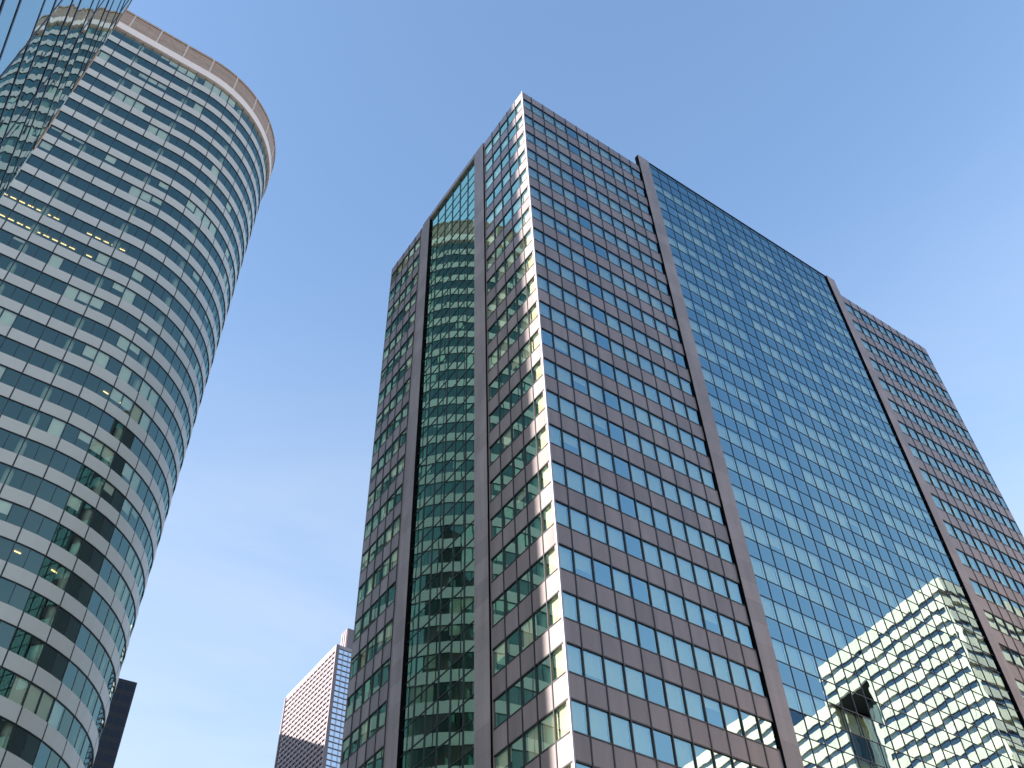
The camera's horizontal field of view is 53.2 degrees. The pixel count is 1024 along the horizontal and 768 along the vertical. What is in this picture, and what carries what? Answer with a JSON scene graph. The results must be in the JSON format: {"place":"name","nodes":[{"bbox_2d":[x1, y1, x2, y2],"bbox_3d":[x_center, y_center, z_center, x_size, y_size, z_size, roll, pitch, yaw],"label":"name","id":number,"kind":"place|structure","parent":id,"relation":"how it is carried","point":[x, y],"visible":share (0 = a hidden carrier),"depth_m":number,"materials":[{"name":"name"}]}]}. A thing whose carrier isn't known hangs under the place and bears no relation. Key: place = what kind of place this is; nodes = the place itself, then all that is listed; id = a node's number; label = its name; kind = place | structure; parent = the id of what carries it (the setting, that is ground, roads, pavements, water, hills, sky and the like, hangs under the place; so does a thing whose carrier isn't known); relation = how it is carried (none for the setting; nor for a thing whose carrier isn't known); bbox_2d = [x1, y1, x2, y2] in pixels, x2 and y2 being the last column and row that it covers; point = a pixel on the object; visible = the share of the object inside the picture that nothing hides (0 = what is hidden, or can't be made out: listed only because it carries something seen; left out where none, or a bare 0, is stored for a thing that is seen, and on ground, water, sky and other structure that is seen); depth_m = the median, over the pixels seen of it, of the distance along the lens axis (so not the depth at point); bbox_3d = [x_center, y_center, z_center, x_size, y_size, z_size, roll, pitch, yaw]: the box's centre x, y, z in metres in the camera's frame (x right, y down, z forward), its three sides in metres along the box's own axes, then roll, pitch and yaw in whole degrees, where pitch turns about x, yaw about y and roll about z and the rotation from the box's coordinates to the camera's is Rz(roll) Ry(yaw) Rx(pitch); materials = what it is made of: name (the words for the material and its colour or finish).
{"place":"outdoors","nodes":[
{"label":"outdoors","id":0,"kind":"place"},
{"bbox_2d":[0,0,132,199],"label":"glass building","id":1,"kind":"structure","parent":0,"point":[49,50],"depth_m":21.39,"materials":[{"name":"blue"}]},
{"bbox_2d":[92,678,136,767],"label":"dark tower","id":2,"kind":"structure","parent":0,"point":[113,731],"depth_m":266.00,"materials":[{"name":"black glass"}]},
{"bbox_2d":[92,681,134,767],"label":"window","id":3,"kind":"structure","parent":2,"relation":"in","point":[117,721],"depth_m":266.31,"materials":[{"name":"black glass"}]},
{"bbox_2d":[0,10,275,767],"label":"curved tower","id":4,"kind":"structure","parent":0,"point":[131,198],"depth_m":107.42,"materials":[{"name":"white glass"}]},
{"bbox_2d":[88,167,266,767],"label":"window","id":5,"kind":"structure","parent":4,"relation":"in","point":[242,249],"depth_m":108.71,"materials":[{"name":"glass"}]},
{"bbox_2d":[114,0,1023,767],"label":"sky","id":6,"kind":"structure","parent":0,"point":[879,144],"materials":[{"name":"blue"}]},
{"bbox_2d":[339,91,1023,767],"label":"office tower","id":7,"kind":"structure","parent":0,"point":[667,471],"depth_m":82.00,"materials":[{"name":"brown stone"}]},
{"bbox_2d":[413,713,423,744],"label":"window","id":8,"kind":"structure","parent":7,"relation":"in","point":[418,731],"depth_m":68.68,"materials":[{"name":"green glass"}]},
{"bbox_2d":[425,701,436,734],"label":"window","id":9,"kind":"structure","parent":7,"relation":"in","point":[430,722],"depth_m":67.85,"materials":[{"name":"green glass"}]},
{"bbox_2d":[436,741,447,767],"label":"window","id":10,"kind":"structure","parent":7,"relation":"in","point":[442,752],"depth_m":64.41,"materials":[{"name":"green glass"}]},
{"bbox_2d":[438,690,449,723],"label":"window","id":11,"kind":"structure","parent":7,"relation":"in","point":[443,703],"depth_m":67.02,"materials":[{"name":"green glass"}]},
{"bbox_2d":[449,729,461,765],"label":"window","id":12,"kind":"structure","parent":7,"relation":"in","point":[456,741],"depth_m":63.46,"materials":[{"name":"green glass"}]},
{"bbox_2d":[450,678,462,713],"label":"window","id":13,"kind":"structure","parent":7,"relation":"in","point":[456,691],"depth_m":66.16,"materials":[{"name":"green glass"}]},
{"bbox_2d":[451,632,462,664],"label":"window","id":14,"kind":"structure","parent":7,"relation":"in","point":[457,645],"depth_m":68.85,"materials":[{"name":"green glass"}]},
{"bbox_2d":[463,719,473,754],"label":"window","id":15,"kind":"structure","parent":7,"relation":"in","point":[468,731],"depth_m":62.69,"materials":[{"name":"green glass"}]},
{"bbox_2d":[464,669,473,701],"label":"window","id":16,"kind":"structure","parent":7,"relation":"in","point":[469,678],"depth_m":65.37,"materials":[{"name":"green glass"}]},
{"bbox_2d":[464,622,473,652],"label":"window","id":17,"kind":"structure","parent":7,"relation":"in","point":[468,632],"depth_m":68.13,"materials":[{"name":"green glass"}]},
{"bbox_2d":[493,594,503,624],"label":"window","id":18,"kind":"structure","parent":7,"relation":"in","point":[498,606],"depth_m":66.21,"materials":[{"name":"green glass"}]},
{"bbox_2d":[493,641,504,673],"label":"window","id":19,"kind":"structure","parent":7,"relation":"in","point":[499,653],"depth_m":63.50,"materials":[{"name":"green glass"}]},
{"bbox_2d":[494,692,506,726],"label":"window","id":20,"kind":"structure","parent":7,"relation":"in","point":[500,714],"depth_m":60.82,"materials":[{"name":"green glass"}]},
{"bbox_2d":[505,582,516,613],"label":"window","id":21,"kind":"structure","parent":7,"relation":"in","point":[511,594],"depth_m":65.42,"materials":[{"name":"green glass"}]},
{"bbox_2d":[507,629,518,662],"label":"window","id":22,"kind":"structure","parent":7,"relation":"in","point":[513,640],"depth_m":62.73,"materials":[{"name":"green glass"}]},
{"bbox_2d":[508,680,520,715],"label":"window","id":23,"kind":"structure","parent":7,"relation":"in","point":[514,693],"depth_m":60.02,"materials":[{"name":"green glass"}]},
{"bbox_2d":[510,737,522,767],"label":"window","id":24,"kind":"structure","parent":7,"relation":"in","point":[516,749],"depth_m":57.36,"materials":[{"name":"green glass"}]},
{"bbox_2d":[518,570,530,601],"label":"window","id":25,"kind":"structure","parent":7,"relation":"in","point":[524,582],"depth_m":64.66,"materials":[{"name":"green glass"}]},
{"bbox_2d":[520,617,532,650],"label":"window","id":26,"kind":"structure","parent":7,"relation":"in","point":[526,631],"depth_m":61.93,"materials":[{"name":"green glass"}]},
{"bbox_2d":[522,668,535,704],"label":"window","id":27,"kind":"structure","parent":7,"relation":"in","point":[528,681],"depth_m":59.23,"materials":[{"name":"green glass"}]},
{"bbox_2d":[524,725,538,762],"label":"window","id":28,"kind":"structure","parent":7,"relation":"in","point":[531,737],"depth_m":56.52,"materials":[{"name":"green glass"}]},
{"bbox_2d":[529,514,541,544],"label":"window","id":29,"kind":"structure","parent":7,"relation":"in","point":[535,526],"depth_m":66.60,"materials":[{"name":"green glass"}]},
{"bbox_2d":[531,557,543,589],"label":"window","id":30,"kind":"structure","parent":7,"relation":"in","point":[537,570],"depth_m":63.86,"materials":[{"name":"green glass"}]},
{"bbox_2d":[534,605,547,638],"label":"window","id":31,"kind":"structure","parent":7,"relation":"in","point":[540,617],"depth_m":61.14,"materials":[{"name":"green glass"}]},
{"bbox_2d":[537,656,550,692],"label":"window","id":32,"kind":"structure","parent":7,"relation":"in","point":[543,669],"depth_m":58.47,"materials":[{"name":"green glass"}]},
{"bbox_2d":[539,712,554,751],"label":"window","id":33,"kind":"structure","parent":7,"relation":"in","point":[547,737],"depth_m":55.74,"materials":[{"name":"green glass"}]},
{"bbox_2d":[545,547,555,577],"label":"window","id":34,"kind":"structure","parent":7,"relation":"in","point":[550,561],"depth_m":63.13,"materials":[{"name":"yellow glass"}]},
{"bbox_2d":[548,594,559,625],"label":"window","id":35,"kind":"structure","parent":7,"relation":"in","point":[553,605],"depth_m":60.43,"materials":[{"name":"yellow glass"}]},
{"bbox_2d":[552,645,563,680],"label":"window","id":36,"kind":"structure","parent":7,"relation":"in","point":[557,656],"depth_m":57.74,"materials":[{"name":"yellow glass"}]},
{"bbox_2d":[555,702,567,739],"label":"window","id":37,"kind":"structure","parent":7,"relation":"in","point":[561,712],"depth_m":55.02,"materials":[{"name":"yellow glass"}]},
{"bbox_2d":[559,545,573,571],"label":"window","id":38,"kind":"structure","parent":7,"relation":"in","point":[566,558],"depth_m":62.95,"materials":[{"name":"blue glass"}]},
{"bbox_2d":[562,591,577,621],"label":"window","id":39,"kind":"structure","parent":7,"relation":"in","point":[569,601],"depth_m":60.24,"materials":[{"name":"blue glass"}]},
{"bbox_2d":[563,431,579,455],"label":"window","id":40,"kind":"structure","parent":7,"relation":"in","point":[571,443],"depth_m":71.59,"materials":[{"name":"blue glass"}]},
{"bbox_2d":[566,643,582,675],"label":"window","id":41,"kind":"structure","parent":7,"relation":"in","point":[574,655],"depth_m":57.54,"materials":[{"name":"blue glass"}]},
{"bbox_2d":[566,468,583,493],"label":"window","id":42,"kind":"structure","parent":7,"relation":"in","point":[575,480],"depth_m":68.90,"materials":[{"name":"blue glass"}]},
{"bbox_2d":[570,508,588,535],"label":"window","id":43,"kind":"structure","parent":7,"relation":"in","point":[578,519],"depth_m":66.19,"materials":[{"name":"blue glass"}]},
{"bbox_2d":[571,700,588,734],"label":"window","id":44,"kind":"structure","parent":7,"relation":"in","point":[579,711],"depth_m":54.84,"materials":[{"name":"blue glass"}]},
{"bbox_2d":[574,551,593,580],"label":"window","id":45,"kind":"structure","parent":7,"relation":"in","point":[583,564],"depth_m":63.49,"materials":[{"name":"blue glass"}]},
{"bbox_2d":[578,598,598,629],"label":"window","id":46,"kind":"structure","parent":7,"relation":"in","point":[588,611],"depth_m":60.77,"materials":[{"name":"blue glass"}]},
{"bbox_2d":[580,439,596,463],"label":"window","id":47,"kind":"structure","parent":7,"relation":"in","point":[588,451],"depth_m":72.22,"materials":[{"name":"blue glass"}]},
{"bbox_2d":[584,476,601,501],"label":"window","id":48,"kind":"structure","parent":7,"relation":"in","point":[593,490],"depth_m":69.49,"materials":[{"name":"blue glass"}]},
{"bbox_2d":[583,650,604,683],"bbox_3d":[4.618,16.041,58.042,1.459,1.950,0.001,26,-55,-23],"label":"window","id":49,"kind":"structure","parent":7,"relation":"in","point":[593,663],"depth_m":58.07,"materials":[{"name":"blue glass"}]},
{"bbox_2d":[589,517,606,543],"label":"window","id":50,"kind":"structure","parent":7,"relation":"in","point":[597,529],"depth_m":66.78,"materials":[{"name":"blue glass"}]},
{"bbox_2d":[588,706,610,742],"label":"window","id":51,"kind":"structure","parent":7,"relation":"in","point":[599,720],"depth_m":55.36,"materials":[{"name":"blue glass"}]},
{"bbox_2d":[593,559,612,588],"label":"window","id":52,"kind":"structure","parent":7,"relation":"in","point":[603,576],"depth_m":64.08,"materials":[{"name":"blue glass"}]},
{"bbox_2d":[597,448,613,471],"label":"window","id":53,"kind":"structure","parent":7,"relation":"in","point":[605,459],"depth_m":72.79,"materials":[{"name":"blue glass"}]},
{"bbox_2d":[599,607,618,637],"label":"window","id":54,"kind":"structure","parent":7,"relation":"in","point":[608,619],"depth_m":61.37,"materials":[{"name":"blue glass"}]},
{"bbox_2d":[602,485,619,510],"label":"window","id":55,"kind":"structure","parent":7,"relation":"in","point":[610,496],"depth_m":70.09,"materials":[{"name":"blue glass"}]},
{"bbox_2d":[604,658,625,691],"bbox_3d":[5.870,16.666,58.636,1.459,1.950,0.004,27,-55,-23],"label":"window","id":56,"kind":"structure","parent":7,"relation":"in","point":[614,670],"depth_m":58.67,"materials":[{"name":"blue glass"}]},
{"bbox_2d":[607,525,625,551],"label":"window","id":57,"kind":"structure","parent":7,"relation":"in","point":[616,539],"depth_m":67.38,"materials":[{"name":"blue glass"}]},
{"bbox_2d":[610,714,632,749],"bbox_3d":[5.969,19.040,55.932,1.459,1.950,0.009,27,-55,-23],"label":"window","id":58,"kind":"structure","parent":7,"relation":"in","point":[621,730],"depth_m":55.96,"materials":[{"name":"blue glass"}]},
{"bbox_2d":[612,568,631,596],"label":"window","id":59,"kind":"structure","parent":7,"relation":"in","point":[621,580],"depth_m":64.68,"materials":[{"name":"blue glass"}]},
{"bbox_2d":[619,493,636,518],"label":"window","id":60,"kind":"structure","parent":7,"relation":"in","point":[627,504],"depth_m":70.69,"materials":[{"name":"blue glass"}]},
{"bbox_2d":[618,615,638,645],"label":"window","id":61,"kind":"structure","parent":7,"relation":"in","point":[628,630],"depth_m":61.97,"materials":[{"name":"blue glass"}]},
{"bbox_2d":[625,533,643,559],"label":"window","id":62,"kind":"structure","parent":7,"relation":"in","point":[634,548],"depth_m":67.97,"materials":[{"name":"blue glass"}]},
{"bbox_2d":[625,666,646,699],"bbox_3d":[7.121,17.290,59.230,1.459,1.950,0.003,26,-55,-23],"label":"window","id":63,"kind":"structure","parent":7,"relation":"in","point":[635,680],"depth_m":59.26,"materials":[{"name":"blue glass"}]},
{"bbox_2d":[631,576,650,604],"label":"window","id":64,"kind":"structure","parent":7,"relation":"in","point":[640,588],"depth_m":65.27,"materials":[{"name":"blue glass"}]},
{"bbox_2d":[632,722,654,757],"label":"window","id":65,"kind":"structure","parent":7,"relation":"in","point":[643,741],"depth_m":56.55,"materials":[{"name":"blue glass"}]},
{"bbox_2d":[636,501,653,525],"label":"window","id":66,"kind":"structure","parent":7,"relation":"in","point":[644,512],"depth_m":71.28,"materials":[{"name":"blue glass"}]},
{"bbox_2d":[638,623,657,653],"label":"window","id":67,"kind":"structure","parent":7,"relation":"in","point":[647,634],"depth_m":62.56,"materials":[{"name":"blue glass"}]},
{"bbox_2d":[643,541,660,567],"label":"window","id":68,"kind":"structure","parent":7,"relation":"in","point":[651,552],"depth_m":68.58,"materials":[{"name":"blue glass"}]},
{"bbox_2d":[645,674,666,706],"bbox_3d":[8.372,17.914,59.825,1.459,1.950,0.009,27,-55,-23],"label":"window","id":69,"kind":"structure","parent":7,"relation":"in","point":[655,688],"depth_m":59.86,"materials":[{"name":"blue glass"}]},
{"bbox_2d":[649,584,668,612],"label":"window","id":70,"kind":"structure","parent":7,"relation":"in","point":[658,595],"depth_m":65.86,"materials":[{"name":"blue glass"}]},
{"bbox_2d":[653,509,670,533],"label":"window","id":71,"kind":"structure","parent":7,"relation":"in","point":[661,520],"depth_m":71.89,"materials":[{"name":"blue glass"}]},
{"bbox_2d":[653,729,675,764],"bbox_3d":[8.471,20.289,57.121,1.459,1.950,0.004,26,-55,-23],"label":"window","id":72,"kind":"structure","parent":7,"relation":"in","point":[663,742],"depth_m":57.15,"materials":[{"name":"blue glass"}]},
{"bbox_2d":[657,631,676,660],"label":"window","id":73,"kind":"structure","parent":7,"relation":"in","point":[666,642],"depth_m":63.15,"materials":[{"name":"blue glass"}]},
{"bbox_2d":[660,549,678,575],"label":"window","id":74,"kind":"structure","parent":7,"relation":"in","point":[668,559],"depth_m":69.17,"materials":[{"name":"blue glass"}]},
{"bbox_2d":[665,681,686,714],"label":"window","id":75,"kind":"structure","parent":7,"relation":"in","point":[675,697],"depth_m":60.45,"materials":[{"name":"blue glass"}]},
{"bbox_2d":[667,591,686,619],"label":"window","id":76,"kind":"structure","parent":7,"relation":"in","point":[677,608],"depth_m":66.47,"materials":[{"name":"blue glass"}]},
{"bbox_2d":[669,516,686,541],"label":"window","id":77,"kind":"structure","parent":7,"relation":"in","point":[678,530],"depth_m":72.48,"materials":[{"name":"blue glass"}]},
{"bbox_2d":[341,99,1023,767],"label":"window","id":78,"kind":"structure","parent":7,"relation":"in","point":[567,408],"depth_m":88.14,"materials":[{"name":"blue glass"}]},
{"bbox_2d":[674,737,695,767],"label":"window","id":79,"kind":"structure","parent":7,"relation":"in","point":[684,751],"depth_m":57.78,"materials":[{"name":"blue glass"}]},
{"bbox_2d":[675,638,695,668],"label":"window","id":80,"kind":"structure","parent":7,"relation":"in","point":[685,652],"depth_m":63.75,"materials":[{"name":"blue glass"}]},
{"bbox_2d":[677,556,695,582],"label":"window","id":81,"kind":"structure","parent":7,"relation":"in","point":[685,567],"depth_m":69.76,"materials":[{"name":"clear glass"}]},
{"bbox_2d":[684,689,705,721],"bbox_3d":[10.875,19.163,61.013,1.459,1.950,0.009,27,-55,-23],"label":"window","id":82,"kind":"structure","parent":7,"relation":"in","point":[694,700],"depth_m":61.04,"materials":[{"name":"blue glass"}]},
{"bbox_2d":[685,599,704,627],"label":"window","id":83,"kind":"structure","parent":7,"relation":"in","point":[693,610],"depth_m":67.06,"materials":[{"name":"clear glass"}]},
{"bbox_2d":[686,525,703,549],"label":"window","id":84,"kind":"structure","parent":7,"relation":"in","point":[694,536],"depth_m":73.06,"materials":[{"name":"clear glass"}]},
{"bbox_2d":[694,564,711,589],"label":"window","id":85,"kind":"structure","parent":7,"relation":"in","point":[702,575],"depth_m":70.36,"materials":[{"name":"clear glass"}]},
{"bbox_2d":[694,646,713,675],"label":"window","id":86,"kind":"structure","parent":7,"relation":"in","point":[703,658],"depth_m":64.35,"materials":[{"name":"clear glass"}]},
{"bbox_2d":[694,744,714,767],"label":"window","id":87,"kind":"structure","parent":7,"relation":"in","point":[704,757],"depth_m":58.54,"materials":[{"name":"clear glass"}]},
{"bbox_2d":[702,607,721,634],"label":"window","id":88,"kind":"structure","parent":7,"relation":"in","point":[711,617],"depth_m":67.66,"materials":[{"name":"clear glass"}]},
{"bbox_2d":[703,696,724,728],"bbox_3d":[12.126,19.787,61.607,1.459,1.950,0.004,27,-55,-23],"label":"window","id":89,"kind":"structure","parent":7,"relation":"in","point":[713,709],"depth_m":61.64,"materials":[{"name":"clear glass"}]},
{"bbox_2d":[710,571,728,597],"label":"window","id":90,"kind":"structure","parent":7,"relation":"in","point":[719,584],"depth_m":70.95,"materials":[{"name":"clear glass"}]},
{"bbox_2d":[712,653,731,682],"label":"window","id":91,"kind":"structure","parent":7,"relation":"in","point":[721,665],"depth_m":64.95,"materials":[{"name":"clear glass"}]},
{"bbox_2d":[719,614,738,641],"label":"window","id":92,"kind":"structure","parent":7,"relation":"in","point":[728,625],"depth_m":68.24,"materials":[{"name":"blue glass"}]},
{"bbox_2d":[722,704,742,735],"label":"window","id":93,"kind":"structure","parent":7,"relation":"in","point":[733,723],"depth_m":62.24,"materials":[{"name":"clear glass"}]},
{"bbox_2d":[729,660,749,689],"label":"window","id":94,"kind":"structure","parent":7,"relation":"in","point":[738,671],"depth_m":65.54,"materials":[{"name":"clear glass"}]},
{"bbox_2d":[736,621,753,648],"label":"window","id":95,"kind":"structure","parent":7,"relation":"in","point":[744,631],"depth_m":68.83,"materials":[{"name":"blue glass"}]},
{"bbox_2d":[740,711,761,742],"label":"window","id":96,"kind":"structure","parent":7,"relation":"in","point":[750,724],"depth_m":62.84,"materials":[{"name":"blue glass"}]},
{"bbox_2d":[747,668,765,696],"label":"window","id":97,"kind":"structure","parent":7,"relation":"in","point":[755,678],"depth_m":66.11,"materials":[{"name":"blue glass"}]},
{"bbox_2d":[758,718,778,748],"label":"window","id":98,"kind":"structure","parent":7,"relation":"in","point":[767,729],"depth_m":63.41,"materials":[{"name":"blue glass"}]},
{"bbox_2d":[771,638,788,663],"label":"window","id":99,"kind":"structure","parent":7,"relation":"in","point":[779,649],"depth_m":69.98,"materials":[{"name":"blue glass"}]},
{"bbox_2d":[783,684,801,711],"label":"window","id":100,"kind":"structure","parent":7,"relation":"in","point":[791,694],"depth_m":67.29,"materials":[{"name":"blue glass"}]},
{"bbox_2d":[785,644,804,670],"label":"window","id":101,"kind":"structure","parent":7,"relation":"in","point":[794,656],"depth_m":70.55,"materials":[{"name":"blue glass"}]},
{"bbox_2d":[795,733,815,763],"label":"window","id":102,"kind":"structure","parent":7,"relation":"in","point":[804,744],"depth_m":64.58,"materials":[{"name":"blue glass"}]},
{"bbox_2d":[797,690,817,718],"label":"window","id":103,"kind":"structure","parent":7,"relation":"in","point":[806,700],"depth_m":67.83,"materials":[{"name":"blue glass"}]},
{"bbox_2d":[810,739,831,767],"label":"window","id":104,"kind":"structure","parent":7,"relation":"in","point":[820,751],"depth_m":65.14,"materials":[{"name":"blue glass"}]},
{"bbox_2d":[813,696,832,724],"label":"window","id":105,"kind":"structure","parent":7,"relation":"in","point":[822,708],"depth_m":68.41,"materials":[{"name":"blue glass"}]},
{"bbox_2d":[828,702,848,730],"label":"window","id":106,"kind":"structure","parent":7,"relation":"in","point":[837,713],"depth_m":68.98,"materials":[{"name":"grey glass"}]},
{"bbox_2d":[844,709,863,736],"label":"window","id":107,"kind":"structure","parent":7,"relation":"in","point":[854,725],"depth_m":69.56,"materials":[{"name":"grey glass"}]},
{"bbox_2d":[858,715,878,742],"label":"window","id":108,"kind":"structure","parent":7,"relation":"in","point":[867,725],"depth_m":70.14,"materials":[{"name":"grey glass"}]},
{"label":"ground","id":109,"kind":"structure","parent":0,"visible":0},
{"bbox_2d":[274,628,353,767],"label":"pink tower","id":110,"kind":"structure","parent":109,"relation":"on","point":[312,724],"depth_m":296.51,"materials":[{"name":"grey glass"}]}
]}

